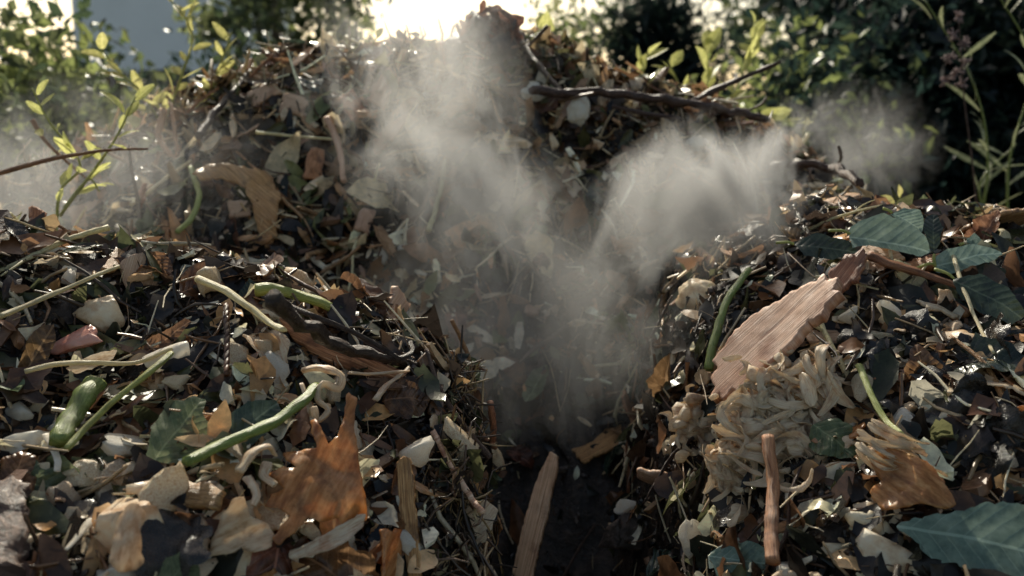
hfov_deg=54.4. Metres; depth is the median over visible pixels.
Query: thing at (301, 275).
vegetable scrap
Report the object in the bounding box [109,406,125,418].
vegetable scrap
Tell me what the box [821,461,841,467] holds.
vegetable scrap
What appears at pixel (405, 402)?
fallen leaf
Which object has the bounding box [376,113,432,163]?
twig
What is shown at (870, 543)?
vegetable scrap
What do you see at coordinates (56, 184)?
fallen leaf
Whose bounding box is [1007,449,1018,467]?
vegetable scrap
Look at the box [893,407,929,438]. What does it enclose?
vegetable scrap
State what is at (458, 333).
twig
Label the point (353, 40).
twig
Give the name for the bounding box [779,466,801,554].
twig
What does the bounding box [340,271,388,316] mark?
fallen leaf
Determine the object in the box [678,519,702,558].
vegetable scrap
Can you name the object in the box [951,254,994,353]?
twig
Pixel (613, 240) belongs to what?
wood chip
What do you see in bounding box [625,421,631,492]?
twig
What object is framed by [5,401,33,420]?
vegetable scrap
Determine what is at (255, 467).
fallen leaf
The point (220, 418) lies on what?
peel flakes
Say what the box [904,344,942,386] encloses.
fallen leaf
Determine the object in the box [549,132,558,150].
vegetable scrap
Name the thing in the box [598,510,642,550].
compost clod
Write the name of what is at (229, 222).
fallen leaf
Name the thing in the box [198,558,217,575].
vegetable scrap
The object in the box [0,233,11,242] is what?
vegetable scrap
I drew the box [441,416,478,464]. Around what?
vegetable scrap
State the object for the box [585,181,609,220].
fallen leaf
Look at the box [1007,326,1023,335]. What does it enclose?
vegetable scrap
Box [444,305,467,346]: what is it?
fallen leaf
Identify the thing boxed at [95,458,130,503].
vegetable scrap
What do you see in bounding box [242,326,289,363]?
vegetable scrap
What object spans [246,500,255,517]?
vegetable scrap
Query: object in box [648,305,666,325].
fallen leaf
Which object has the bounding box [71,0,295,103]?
house
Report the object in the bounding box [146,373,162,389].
vegetable scrap
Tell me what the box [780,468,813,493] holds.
vegetable scrap
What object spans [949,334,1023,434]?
twig
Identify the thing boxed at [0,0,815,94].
sky
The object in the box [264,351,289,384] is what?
vegetable scrap
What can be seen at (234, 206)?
wood chip
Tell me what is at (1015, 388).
twig
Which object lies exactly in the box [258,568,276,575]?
vegetable scrap
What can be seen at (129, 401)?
twig
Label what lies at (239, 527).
torn peel
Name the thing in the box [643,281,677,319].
fallen leaf
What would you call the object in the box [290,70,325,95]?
fallen leaf
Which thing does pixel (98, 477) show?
vegetable scrap
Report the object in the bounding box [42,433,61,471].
vegetable peel
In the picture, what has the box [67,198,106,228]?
wood chip
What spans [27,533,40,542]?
vegetable scrap
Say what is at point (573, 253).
twig
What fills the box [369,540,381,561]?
vegetable scrap
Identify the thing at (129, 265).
wood chip
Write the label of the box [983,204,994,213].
vegetable scrap
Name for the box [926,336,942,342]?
vegetable scrap
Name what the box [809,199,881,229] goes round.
twig
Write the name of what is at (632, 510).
fallen leaf
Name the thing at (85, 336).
vegetable scrap
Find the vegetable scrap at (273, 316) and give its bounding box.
[252,309,286,332]
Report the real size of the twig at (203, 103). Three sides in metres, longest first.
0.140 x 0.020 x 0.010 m
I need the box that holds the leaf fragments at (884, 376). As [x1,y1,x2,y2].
[0,28,1023,575]
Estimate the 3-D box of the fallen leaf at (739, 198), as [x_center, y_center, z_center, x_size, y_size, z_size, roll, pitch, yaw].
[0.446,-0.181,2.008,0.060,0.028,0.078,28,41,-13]
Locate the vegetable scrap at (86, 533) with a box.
[79,527,93,551]
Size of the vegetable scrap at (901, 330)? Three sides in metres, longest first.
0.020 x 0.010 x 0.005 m
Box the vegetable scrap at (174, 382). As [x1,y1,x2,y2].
[161,374,190,390]
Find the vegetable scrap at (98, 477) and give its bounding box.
[93,475,128,479]
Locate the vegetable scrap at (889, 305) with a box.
[876,300,901,323]
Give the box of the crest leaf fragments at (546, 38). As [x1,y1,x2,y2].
[1,25,857,232]
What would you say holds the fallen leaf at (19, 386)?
on the compost heap ground
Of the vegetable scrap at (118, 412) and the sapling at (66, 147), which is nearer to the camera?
the vegetable scrap at (118, 412)
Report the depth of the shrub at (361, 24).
5.22 m
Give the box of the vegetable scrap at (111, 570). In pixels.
[96,564,136,575]
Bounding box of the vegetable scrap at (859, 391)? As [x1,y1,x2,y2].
[851,369,872,401]
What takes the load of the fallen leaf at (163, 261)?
on the fallen leaf at (149, 267)
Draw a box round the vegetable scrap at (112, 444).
[99,433,146,456]
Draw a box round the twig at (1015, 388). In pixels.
[987,380,1023,395]
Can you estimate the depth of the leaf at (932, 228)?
1.33 m
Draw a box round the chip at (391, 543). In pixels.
[379,528,401,575]
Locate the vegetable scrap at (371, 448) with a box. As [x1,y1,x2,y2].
[362,439,374,451]
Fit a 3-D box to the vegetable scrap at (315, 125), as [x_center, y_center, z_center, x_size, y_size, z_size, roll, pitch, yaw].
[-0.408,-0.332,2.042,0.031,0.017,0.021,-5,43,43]
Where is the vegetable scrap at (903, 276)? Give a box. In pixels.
[894,259,927,286]
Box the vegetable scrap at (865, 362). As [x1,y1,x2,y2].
[853,357,868,368]
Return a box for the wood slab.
[710,274,845,403]
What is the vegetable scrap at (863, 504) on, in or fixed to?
on the compost heap ground
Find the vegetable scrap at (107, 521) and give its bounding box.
[94,498,163,559]
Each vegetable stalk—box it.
[24,347,172,373]
[63,351,173,450]
[175,165,201,233]
[181,382,321,465]
[194,275,287,331]
[254,282,331,310]
[704,267,751,371]
[855,363,902,432]
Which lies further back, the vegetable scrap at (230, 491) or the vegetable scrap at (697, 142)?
the vegetable scrap at (697, 142)
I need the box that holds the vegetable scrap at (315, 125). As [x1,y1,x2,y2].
[307,122,318,130]
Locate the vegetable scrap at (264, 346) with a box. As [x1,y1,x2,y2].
[255,339,272,353]
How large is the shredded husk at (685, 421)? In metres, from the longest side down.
0.109 x 0.096 x 0.043 m
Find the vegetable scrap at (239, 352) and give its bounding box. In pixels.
[230,341,248,362]
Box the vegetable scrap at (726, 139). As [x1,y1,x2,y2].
[723,136,732,144]
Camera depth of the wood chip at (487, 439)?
1.39 m
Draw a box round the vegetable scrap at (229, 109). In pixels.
[216,107,232,116]
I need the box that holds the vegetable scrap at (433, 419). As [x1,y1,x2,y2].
[429,413,437,429]
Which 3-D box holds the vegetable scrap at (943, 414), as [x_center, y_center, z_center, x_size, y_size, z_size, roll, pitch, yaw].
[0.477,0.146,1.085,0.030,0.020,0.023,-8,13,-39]
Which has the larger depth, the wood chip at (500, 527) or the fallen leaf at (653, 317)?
the fallen leaf at (653, 317)
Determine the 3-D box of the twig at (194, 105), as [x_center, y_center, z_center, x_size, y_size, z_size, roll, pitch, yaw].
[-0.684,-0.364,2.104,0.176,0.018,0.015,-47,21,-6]
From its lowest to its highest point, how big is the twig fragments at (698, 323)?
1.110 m
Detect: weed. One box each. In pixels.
[266,24,607,65]
[527,10,811,124]
[802,117,902,203]
[913,0,1023,209]
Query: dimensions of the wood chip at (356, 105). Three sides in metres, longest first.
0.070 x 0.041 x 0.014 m
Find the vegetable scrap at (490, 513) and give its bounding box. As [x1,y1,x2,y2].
[465,500,497,547]
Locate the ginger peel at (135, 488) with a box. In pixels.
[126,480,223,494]
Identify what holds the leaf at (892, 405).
on the compost heap ground
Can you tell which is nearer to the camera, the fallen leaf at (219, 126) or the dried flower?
the fallen leaf at (219, 126)
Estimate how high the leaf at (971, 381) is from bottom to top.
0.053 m
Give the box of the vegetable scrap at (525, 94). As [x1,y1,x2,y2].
[520,81,545,101]
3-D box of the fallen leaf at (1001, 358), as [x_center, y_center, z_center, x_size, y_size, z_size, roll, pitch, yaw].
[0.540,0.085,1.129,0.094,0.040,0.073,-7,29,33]
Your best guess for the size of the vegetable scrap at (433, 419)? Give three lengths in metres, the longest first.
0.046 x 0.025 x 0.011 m
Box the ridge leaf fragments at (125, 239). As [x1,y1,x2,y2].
[4,180,1000,349]
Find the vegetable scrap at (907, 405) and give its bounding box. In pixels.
[903,401,914,409]
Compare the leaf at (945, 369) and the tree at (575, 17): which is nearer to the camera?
the leaf at (945, 369)
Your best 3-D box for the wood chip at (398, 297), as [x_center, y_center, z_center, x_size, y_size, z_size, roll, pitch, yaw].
[-0.173,0.047,1.330,0.018,0.041,0.111,2,42,34]
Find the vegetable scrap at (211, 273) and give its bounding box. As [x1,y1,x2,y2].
[196,266,221,294]
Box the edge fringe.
[405,325,516,575]
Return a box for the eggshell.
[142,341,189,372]
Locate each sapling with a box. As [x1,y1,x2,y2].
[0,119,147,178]
[17,79,154,228]
[81,0,236,118]
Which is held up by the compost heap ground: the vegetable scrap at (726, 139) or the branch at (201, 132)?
the vegetable scrap at (726, 139)
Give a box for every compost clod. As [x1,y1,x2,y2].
[445,0,527,68]
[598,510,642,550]
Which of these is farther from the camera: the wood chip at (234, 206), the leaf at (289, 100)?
the leaf at (289, 100)
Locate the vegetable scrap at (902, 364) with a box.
[895,353,908,366]
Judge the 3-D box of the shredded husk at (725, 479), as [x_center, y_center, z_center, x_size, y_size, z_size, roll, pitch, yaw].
[0.271,0.212,1.164,0.099,0.143,0.042,0,-29,0]
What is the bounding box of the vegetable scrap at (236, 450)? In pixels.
[226,436,243,460]
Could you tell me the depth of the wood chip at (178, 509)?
0.93 m
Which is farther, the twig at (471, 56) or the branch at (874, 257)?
the twig at (471, 56)
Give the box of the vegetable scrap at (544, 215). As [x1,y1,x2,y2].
[537,204,552,229]
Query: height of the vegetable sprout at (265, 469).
0.020 m
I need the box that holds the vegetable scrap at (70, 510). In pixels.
[61,506,83,534]
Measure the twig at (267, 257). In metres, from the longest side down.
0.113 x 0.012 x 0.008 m
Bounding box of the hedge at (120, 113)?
[93,61,846,158]
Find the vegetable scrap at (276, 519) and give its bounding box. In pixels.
[258,492,304,532]
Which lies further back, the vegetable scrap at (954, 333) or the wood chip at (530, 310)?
the wood chip at (530, 310)
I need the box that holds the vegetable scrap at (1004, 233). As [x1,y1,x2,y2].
[995,228,1012,245]
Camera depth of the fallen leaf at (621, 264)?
1.87 m
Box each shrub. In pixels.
[0,0,147,160]
[0,0,165,180]
[80,10,373,129]
[659,9,983,207]
[733,0,1023,208]
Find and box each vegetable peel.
[0,430,49,453]
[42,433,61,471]
[64,518,96,549]
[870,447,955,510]
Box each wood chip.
[28,205,46,221]
[54,496,65,502]
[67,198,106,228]
[100,247,124,273]
[119,251,158,287]
[135,183,146,208]
[157,214,171,241]
[161,371,184,389]
[176,507,189,512]
[185,481,226,510]
[227,200,250,218]
[231,124,258,137]
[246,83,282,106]
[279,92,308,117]
[301,116,323,134]
[303,147,324,179]
[308,263,319,274]
[309,92,343,98]
[322,61,329,73]
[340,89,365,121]
[352,158,365,177]
[353,208,375,235]
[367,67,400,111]
[375,286,410,327]
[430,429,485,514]
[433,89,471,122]
[478,430,496,449]
[480,378,500,396]
[490,514,502,544]
[523,218,539,245]
[524,304,540,315]
[571,424,621,463]
[578,159,607,190]
[611,235,618,250]
[615,236,645,254]
[621,390,636,422]
[631,162,645,172]
[637,467,666,484]
[649,339,653,374]
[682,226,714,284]
[700,221,738,230]
[716,247,739,257]
[778,517,800,533]
[806,330,839,344]
[819,245,904,273]
[823,193,862,209]
[862,269,871,274]
[878,253,939,278]
[935,295,969,320]
[955,208,1023,240]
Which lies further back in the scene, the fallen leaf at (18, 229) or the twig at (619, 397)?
the twig at (619, 397)
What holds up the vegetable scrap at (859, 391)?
on the compost heap ground
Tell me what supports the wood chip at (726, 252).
on the compost heap ground
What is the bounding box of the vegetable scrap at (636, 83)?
[626,78,644,91]
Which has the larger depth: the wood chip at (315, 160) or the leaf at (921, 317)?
the wood chip at (315, 160)
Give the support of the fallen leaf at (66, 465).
on the compost heap ground
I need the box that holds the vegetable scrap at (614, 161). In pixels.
[607,152,627,167]
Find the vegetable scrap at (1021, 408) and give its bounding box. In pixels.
[1018,405,1023,411]
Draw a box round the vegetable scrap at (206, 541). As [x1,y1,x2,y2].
[200,515,210,550]
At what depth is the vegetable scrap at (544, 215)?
1.94 m
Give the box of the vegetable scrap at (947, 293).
[937,289,954,304]
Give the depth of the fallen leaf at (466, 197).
1.93 m
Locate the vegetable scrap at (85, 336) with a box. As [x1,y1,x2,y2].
[50,324,102,354]
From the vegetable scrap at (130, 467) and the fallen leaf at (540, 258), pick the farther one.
the fallen leaf at (540, 258)
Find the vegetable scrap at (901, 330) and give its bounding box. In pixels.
[893,328,905,331]
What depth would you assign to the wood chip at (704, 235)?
1.66 m
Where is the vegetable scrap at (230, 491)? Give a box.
[227,485,242,495]
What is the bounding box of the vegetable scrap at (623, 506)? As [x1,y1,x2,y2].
[614,499,635,514]
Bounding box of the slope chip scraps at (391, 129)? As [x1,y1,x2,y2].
[1,27,829,382]
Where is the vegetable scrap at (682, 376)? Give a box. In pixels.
[678,370,687,387]
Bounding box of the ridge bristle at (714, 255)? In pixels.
[27,188,1009,339]
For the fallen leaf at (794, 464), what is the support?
on the compost heap ground
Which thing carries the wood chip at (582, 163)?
on the compost heap ground
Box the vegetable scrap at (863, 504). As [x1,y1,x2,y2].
[853,498,876,508]
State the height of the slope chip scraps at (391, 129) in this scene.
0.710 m
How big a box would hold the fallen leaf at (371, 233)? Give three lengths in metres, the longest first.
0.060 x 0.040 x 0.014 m
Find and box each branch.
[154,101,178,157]
[194,64,252,139]
[264,289,469,377]
[519,39,561,88]
[528,60,780,123]
[769,146,863,187]
[867,251,955,288]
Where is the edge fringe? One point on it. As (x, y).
(480, 437)
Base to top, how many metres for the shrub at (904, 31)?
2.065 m
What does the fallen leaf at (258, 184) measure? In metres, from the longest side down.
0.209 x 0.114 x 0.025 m
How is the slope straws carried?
on the compost heap ground
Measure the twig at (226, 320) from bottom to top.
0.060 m
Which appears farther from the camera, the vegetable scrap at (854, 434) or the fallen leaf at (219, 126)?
the fallen leaf at (219, 126)
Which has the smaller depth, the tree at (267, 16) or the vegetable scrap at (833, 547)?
the vegetable scrap at (833, 547)
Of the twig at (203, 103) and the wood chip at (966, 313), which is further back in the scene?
the twig at (203, 103)
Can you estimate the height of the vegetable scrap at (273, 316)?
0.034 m
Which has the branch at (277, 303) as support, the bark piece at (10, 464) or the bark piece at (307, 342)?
the bark piece at (307, 342)
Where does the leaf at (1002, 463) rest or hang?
on the compost heap ground
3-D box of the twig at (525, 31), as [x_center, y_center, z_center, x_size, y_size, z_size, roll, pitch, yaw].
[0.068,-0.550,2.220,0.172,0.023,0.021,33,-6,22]
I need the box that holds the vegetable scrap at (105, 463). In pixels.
[102,460,117,471]
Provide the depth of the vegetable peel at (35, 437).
1.01 m
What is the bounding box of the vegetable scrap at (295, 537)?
[292,533,298,562]
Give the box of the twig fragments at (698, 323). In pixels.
[0,31,1023,575]
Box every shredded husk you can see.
[659,384,717,462]
[700,413,765,527]
[709,349,856,495]
[794,343,855,416]
[855,418,947,476]
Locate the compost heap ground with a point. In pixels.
(570, 497)
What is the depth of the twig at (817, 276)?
1.33 m
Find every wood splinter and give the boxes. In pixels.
[396,456,421,575]
[512,452,558,575]
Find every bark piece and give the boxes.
[0,452,37,490]
[0,475,31,575]
[279,317,406,378]
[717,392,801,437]
[828,248,867,293]
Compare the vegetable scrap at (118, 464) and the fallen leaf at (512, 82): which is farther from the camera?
the fallen leaf at (512, 82)
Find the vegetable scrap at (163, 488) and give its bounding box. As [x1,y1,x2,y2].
[138,461,189,510]
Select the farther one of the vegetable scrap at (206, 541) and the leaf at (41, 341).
the leaf at (41, 341)
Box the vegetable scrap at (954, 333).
[939,329,973,339]
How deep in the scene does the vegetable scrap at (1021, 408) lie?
1.05 m
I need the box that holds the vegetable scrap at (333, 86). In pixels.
[328,82,339,91]
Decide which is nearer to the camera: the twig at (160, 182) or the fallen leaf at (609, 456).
the fallen leaf at (609, 456)
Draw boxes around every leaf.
[0,186,6,202]
[0,378,24,391]
[4,216,28,243]
[18,325,55,367]
[31,460,66,491]
[44,180,67,199]
[46,455,85,490]
[66,350,116,373]
[134,509,212,575]
[137,261,173,276]
[138,318,191,352]
[146,396,207,466]
[150,251,172,278]
[158,552,199,575]
[178,262,205,299]
[182,147,210,182]
[192,163,281,248]
[195,75,227,96]
[216,123,228,133]
[217,212,241,252]
[222,252,283,278]
[228,400,280,446]
[233,278,254,308]
[242,240,252,255]
[243,442,260,484]
[246,517,308,575]
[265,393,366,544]
[270,239,284,253]
[283,39,320,49]
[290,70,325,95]
[296,541,379,575]
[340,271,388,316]
[367,237,377,244]
[369,224,380,236]
[382,377,429,419]
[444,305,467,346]
[449,114,472,123]
[451,187,511,214]
[464,357,481,379]
[472,276,488,295]
[476,74,515,86]
[484,110,497,129]
[493,471,501,480]
[506,444,533,469]
[522,365,548,401]
[526,219,552,240]
[533,252,553,266]
[578,251,595,273]
[583,255,639,294]
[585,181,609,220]
[604,442,625,477]
[619,348,633,371]
[626,505,636,523]
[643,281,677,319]
[646,353,678,402]
[646,548,677,575]
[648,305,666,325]
[671,238,714,252]
[694,120,721,147]
[705,144,720,161]
[709,540,765,575]
[712,497,754,527]
[715,146,741,189]
[724,187,743,209]
[727,230,744,235]
[737,184,755,211]
[737,222,761,244]
[776,233,857,259]
[779,456,806,478]
[780,225,806,239]
[808,418,856,458]
[812,187,831,199]
[828,213,929,256]
[835,328,872,358]
[867,338,896,374]
[879,396,904,415]
[882,207,923,231]
[886,309,942,346]
[897,501,1023,575]
[899,353,953,392]
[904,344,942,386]
[914,381,981,425]
[916,244,1001,273]
[923,214,942,266]
[932,296,989,332]
[934,268,1023,324]
[943,333,971,360]
[950,372,997,416]
[953,332,1023,373]
[958,233,980,245]
[960,403,1023,452]
[960,443,1014,495]
[965,210,999,240]
[974,312,1011,373]
[1003,221,1023,228]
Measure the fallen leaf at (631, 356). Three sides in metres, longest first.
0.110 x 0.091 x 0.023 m
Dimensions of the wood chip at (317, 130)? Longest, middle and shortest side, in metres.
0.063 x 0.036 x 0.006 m
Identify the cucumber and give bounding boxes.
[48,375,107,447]
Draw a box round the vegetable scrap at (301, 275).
[284,267,313,287]
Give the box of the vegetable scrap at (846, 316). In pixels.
[837,306,857,323]
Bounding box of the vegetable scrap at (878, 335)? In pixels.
[862,329,893,340]
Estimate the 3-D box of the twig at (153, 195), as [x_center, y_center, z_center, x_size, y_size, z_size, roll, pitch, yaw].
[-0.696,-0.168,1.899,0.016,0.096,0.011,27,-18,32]
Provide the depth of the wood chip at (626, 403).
1.65 m
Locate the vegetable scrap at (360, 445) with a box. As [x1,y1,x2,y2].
[354,420,363,449]
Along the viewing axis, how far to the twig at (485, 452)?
1.20 m
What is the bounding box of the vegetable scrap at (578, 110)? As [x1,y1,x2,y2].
[567,96,589,126]
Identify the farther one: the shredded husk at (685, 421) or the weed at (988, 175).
the weed at (988, 175)
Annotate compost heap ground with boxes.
[0,53,1023,575]
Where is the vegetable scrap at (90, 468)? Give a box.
[62,459,100,487]
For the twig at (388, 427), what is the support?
on the compost heap ground
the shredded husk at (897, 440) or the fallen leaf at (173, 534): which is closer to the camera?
the fallen leaf at (173, 534)
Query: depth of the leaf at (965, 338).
1.17 m
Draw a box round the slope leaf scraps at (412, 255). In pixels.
[0,23,844,397]
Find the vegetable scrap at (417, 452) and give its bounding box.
[399,435,434,466]
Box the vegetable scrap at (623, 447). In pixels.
[621,445,629,470]
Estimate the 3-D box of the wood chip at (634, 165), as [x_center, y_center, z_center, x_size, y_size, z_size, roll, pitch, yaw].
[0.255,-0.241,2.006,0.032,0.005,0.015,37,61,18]
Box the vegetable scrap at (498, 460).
[488,438,505,471]
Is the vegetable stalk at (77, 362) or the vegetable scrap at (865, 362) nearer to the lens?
the vegetable stalk at (77, 362)
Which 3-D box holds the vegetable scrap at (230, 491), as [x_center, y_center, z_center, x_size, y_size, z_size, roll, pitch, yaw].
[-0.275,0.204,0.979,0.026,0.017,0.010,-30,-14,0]
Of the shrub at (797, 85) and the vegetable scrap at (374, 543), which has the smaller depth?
the vegetable scrap at (374, 543)
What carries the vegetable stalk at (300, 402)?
on the vegetable scrap at (163, 488)
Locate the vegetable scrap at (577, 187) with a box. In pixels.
[556,180,582,203]
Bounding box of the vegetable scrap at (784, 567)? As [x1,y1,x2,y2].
[776,561,808,575]
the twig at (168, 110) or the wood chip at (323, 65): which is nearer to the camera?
the twig at (168, 110)
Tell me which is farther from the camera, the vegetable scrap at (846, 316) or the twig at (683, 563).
the vegetable scrap at (846, 316)
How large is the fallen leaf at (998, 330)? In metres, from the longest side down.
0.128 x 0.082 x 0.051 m
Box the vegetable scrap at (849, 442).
[842,435,863,448]
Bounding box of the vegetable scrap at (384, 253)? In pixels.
[372,246,388,264]
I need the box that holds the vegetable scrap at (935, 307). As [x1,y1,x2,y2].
[916,299,959,318]
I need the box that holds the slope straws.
[2,34,849,390]
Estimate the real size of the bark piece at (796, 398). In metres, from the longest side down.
0.111 x 0.037 x 0.013 m
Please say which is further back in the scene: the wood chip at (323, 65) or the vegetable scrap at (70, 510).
the wood chip at (323, 65)
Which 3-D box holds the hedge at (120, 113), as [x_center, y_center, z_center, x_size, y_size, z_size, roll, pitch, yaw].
[0.171,-1.179,8.516,8.557,1.647,1.842,0,10,0]
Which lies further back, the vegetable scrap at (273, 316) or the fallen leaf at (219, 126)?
the fallen leaf at (219, 126)
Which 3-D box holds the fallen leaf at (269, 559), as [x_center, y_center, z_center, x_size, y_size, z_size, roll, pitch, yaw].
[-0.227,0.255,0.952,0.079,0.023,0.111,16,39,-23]
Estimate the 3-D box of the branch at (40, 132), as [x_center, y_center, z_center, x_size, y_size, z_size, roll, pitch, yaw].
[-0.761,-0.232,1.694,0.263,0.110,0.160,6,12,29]
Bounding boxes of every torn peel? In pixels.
[109,503,144,572]
[209,497,274,556]
[289,514,365,558]
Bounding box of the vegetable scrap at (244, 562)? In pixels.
[234,549,251,575]
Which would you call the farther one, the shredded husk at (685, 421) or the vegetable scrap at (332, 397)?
the shredded husk at (685, 421)
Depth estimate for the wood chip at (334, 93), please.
2.10 m
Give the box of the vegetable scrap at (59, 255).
[46,252,73,259]
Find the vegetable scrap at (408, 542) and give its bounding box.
[400,529,420,555]
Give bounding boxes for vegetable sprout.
[235,443,277,473]
[242,475,260,506]
[258,461,277,487]
[299,383,314,425]
[301,365,345,422]
[348,370,409,375]
[372,366,409,400]
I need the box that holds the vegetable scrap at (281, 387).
[274,380,289,394]
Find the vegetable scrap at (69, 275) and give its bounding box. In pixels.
[61,269,75,284]
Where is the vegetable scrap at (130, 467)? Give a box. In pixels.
[122,461,135,475]
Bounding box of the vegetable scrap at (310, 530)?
[298,521,321,539]
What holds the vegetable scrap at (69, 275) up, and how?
on the compost heap ground
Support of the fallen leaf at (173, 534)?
on the vegetable scrap
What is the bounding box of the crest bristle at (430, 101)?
[0,19,866,208]
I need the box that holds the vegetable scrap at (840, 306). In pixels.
[836,295,847,308]
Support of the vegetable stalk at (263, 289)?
on the leaf fragments at (884, 376)
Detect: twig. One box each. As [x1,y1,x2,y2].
[0,224,109,276]
[0,265,119,318]
[86,201,103,213]
[123,390,183,403]
[129,159,191,206]
[141,183,165,209]
[162,107,169,132]
[172,87,218,132]
[195,97,210,109]
[212,233,221,251]
[219,147,255,168]
[223,303,229,376]
[244,54,273,83]
[256,131,331,139]
[264,255,321,290]
[275,42,283,55]
[324,116,346,182]
[338,84,352,114]
[344,35,359,44]
[347,240,357,290]
[361,415,408,428]
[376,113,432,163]
[395,60,432,69]
[424,348,492,459]
[425,159,446,232]
[440,41,446,64]
[450,319,482,441]
[464,54,483,59]
[487,400,496,448]
[519,29,558,46]
[522,24,548,55]
[563,28,566,36]
[563,523,596,575]
[564,245,580,264]
[583,353,634,368]
[585,47,588,60]
[612,337,627,372]
[613,358,640,417]
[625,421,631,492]
[630,352,650,373]
[642,295,672,360]
[642,436,694,503]
[681,552,689,575]
[710,530,723,539]
[762,434,780,565]
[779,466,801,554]
[802,133,809,143]
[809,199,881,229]
[815,275,878,289]
[815,323,848,377]
[893,563,901,575]
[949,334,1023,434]
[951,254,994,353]
[987,380,1023,395]
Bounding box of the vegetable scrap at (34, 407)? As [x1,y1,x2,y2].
[25,400,53,413]
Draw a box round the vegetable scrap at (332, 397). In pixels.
[325,369,348,405]
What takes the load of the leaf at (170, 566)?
on the leaf fragments at (884, 376)
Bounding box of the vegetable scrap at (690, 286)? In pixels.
[675,278,717,310]
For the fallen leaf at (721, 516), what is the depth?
1.16 m
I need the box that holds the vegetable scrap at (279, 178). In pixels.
[276,175,289,187]
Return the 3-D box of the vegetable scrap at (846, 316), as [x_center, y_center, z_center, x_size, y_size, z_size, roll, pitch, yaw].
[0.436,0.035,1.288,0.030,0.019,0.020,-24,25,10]
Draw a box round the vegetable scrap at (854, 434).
[849,417,865,438]
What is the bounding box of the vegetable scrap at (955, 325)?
[944,320,962,330]
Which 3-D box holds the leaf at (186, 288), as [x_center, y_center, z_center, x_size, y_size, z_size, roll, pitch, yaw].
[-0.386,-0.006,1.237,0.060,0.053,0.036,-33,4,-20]
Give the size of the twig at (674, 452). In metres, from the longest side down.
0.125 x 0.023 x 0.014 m
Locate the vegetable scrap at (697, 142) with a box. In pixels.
[685,135,708,155]
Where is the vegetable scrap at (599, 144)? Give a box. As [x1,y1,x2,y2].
[593,138,603,149]
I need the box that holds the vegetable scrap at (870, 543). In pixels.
[855,528,912,572]
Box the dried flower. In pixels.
[940,10,976,201]
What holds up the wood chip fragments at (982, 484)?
on the compost heap ground
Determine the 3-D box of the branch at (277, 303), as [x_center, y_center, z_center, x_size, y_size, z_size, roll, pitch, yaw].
[-0.138,0.097,1.338,0.152,0.340,0.841,3,11,18]
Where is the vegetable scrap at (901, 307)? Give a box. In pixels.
[882,290,903,309]
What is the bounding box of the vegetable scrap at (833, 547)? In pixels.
[817,543,848,555]
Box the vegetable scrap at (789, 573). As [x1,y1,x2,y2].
[772,570,821,575]
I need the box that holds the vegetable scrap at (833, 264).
[825,262,836,277]
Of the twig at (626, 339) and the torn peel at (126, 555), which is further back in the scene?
the twig at (626, 339)
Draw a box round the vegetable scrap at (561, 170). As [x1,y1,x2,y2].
[555,164,577,175]
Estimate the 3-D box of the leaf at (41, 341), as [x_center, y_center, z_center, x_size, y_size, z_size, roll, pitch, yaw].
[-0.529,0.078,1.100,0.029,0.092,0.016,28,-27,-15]
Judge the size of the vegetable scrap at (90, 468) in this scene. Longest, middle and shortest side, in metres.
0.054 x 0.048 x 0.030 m
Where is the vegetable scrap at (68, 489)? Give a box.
[45,481,81,504]
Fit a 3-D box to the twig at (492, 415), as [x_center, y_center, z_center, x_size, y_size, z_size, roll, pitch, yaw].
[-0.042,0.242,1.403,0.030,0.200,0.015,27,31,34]
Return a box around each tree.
[171,0,392,67]
[515,0,635,65]
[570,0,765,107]
[697,0,866,95]
[728,0,1014,206]
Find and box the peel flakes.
[0,52,1023,575]
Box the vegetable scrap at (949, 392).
[947,387,952,396]
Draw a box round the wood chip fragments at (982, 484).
[0,34,1023,575]
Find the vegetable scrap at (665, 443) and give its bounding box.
[661,437,672,454]
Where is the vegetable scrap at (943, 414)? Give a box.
[939,411,964,418]
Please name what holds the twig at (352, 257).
on the compost heap ground
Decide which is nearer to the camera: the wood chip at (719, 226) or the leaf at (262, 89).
the wood chip at (719, 226)
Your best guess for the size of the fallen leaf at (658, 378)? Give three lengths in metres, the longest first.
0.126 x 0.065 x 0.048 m
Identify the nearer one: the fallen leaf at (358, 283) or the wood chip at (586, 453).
the fallen leaf at (358, 283)
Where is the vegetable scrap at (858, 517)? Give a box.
[844,510,903,545]
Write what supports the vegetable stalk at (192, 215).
on the slope chip scraps at (391, 129)
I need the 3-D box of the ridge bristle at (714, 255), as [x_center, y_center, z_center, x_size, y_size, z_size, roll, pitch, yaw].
[0.056,0.044,1.527,1.875,0.383,0.406,-2,10,-9]
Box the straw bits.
[0,37,1023,575]
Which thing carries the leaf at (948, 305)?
on the compost heap ground
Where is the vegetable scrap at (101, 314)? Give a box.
[72,295,124,333]
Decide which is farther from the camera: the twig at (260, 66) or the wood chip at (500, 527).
the twig at (260, 66)
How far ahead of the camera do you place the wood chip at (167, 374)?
1.11 m
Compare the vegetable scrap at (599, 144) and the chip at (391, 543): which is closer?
the chip at (391, 543)

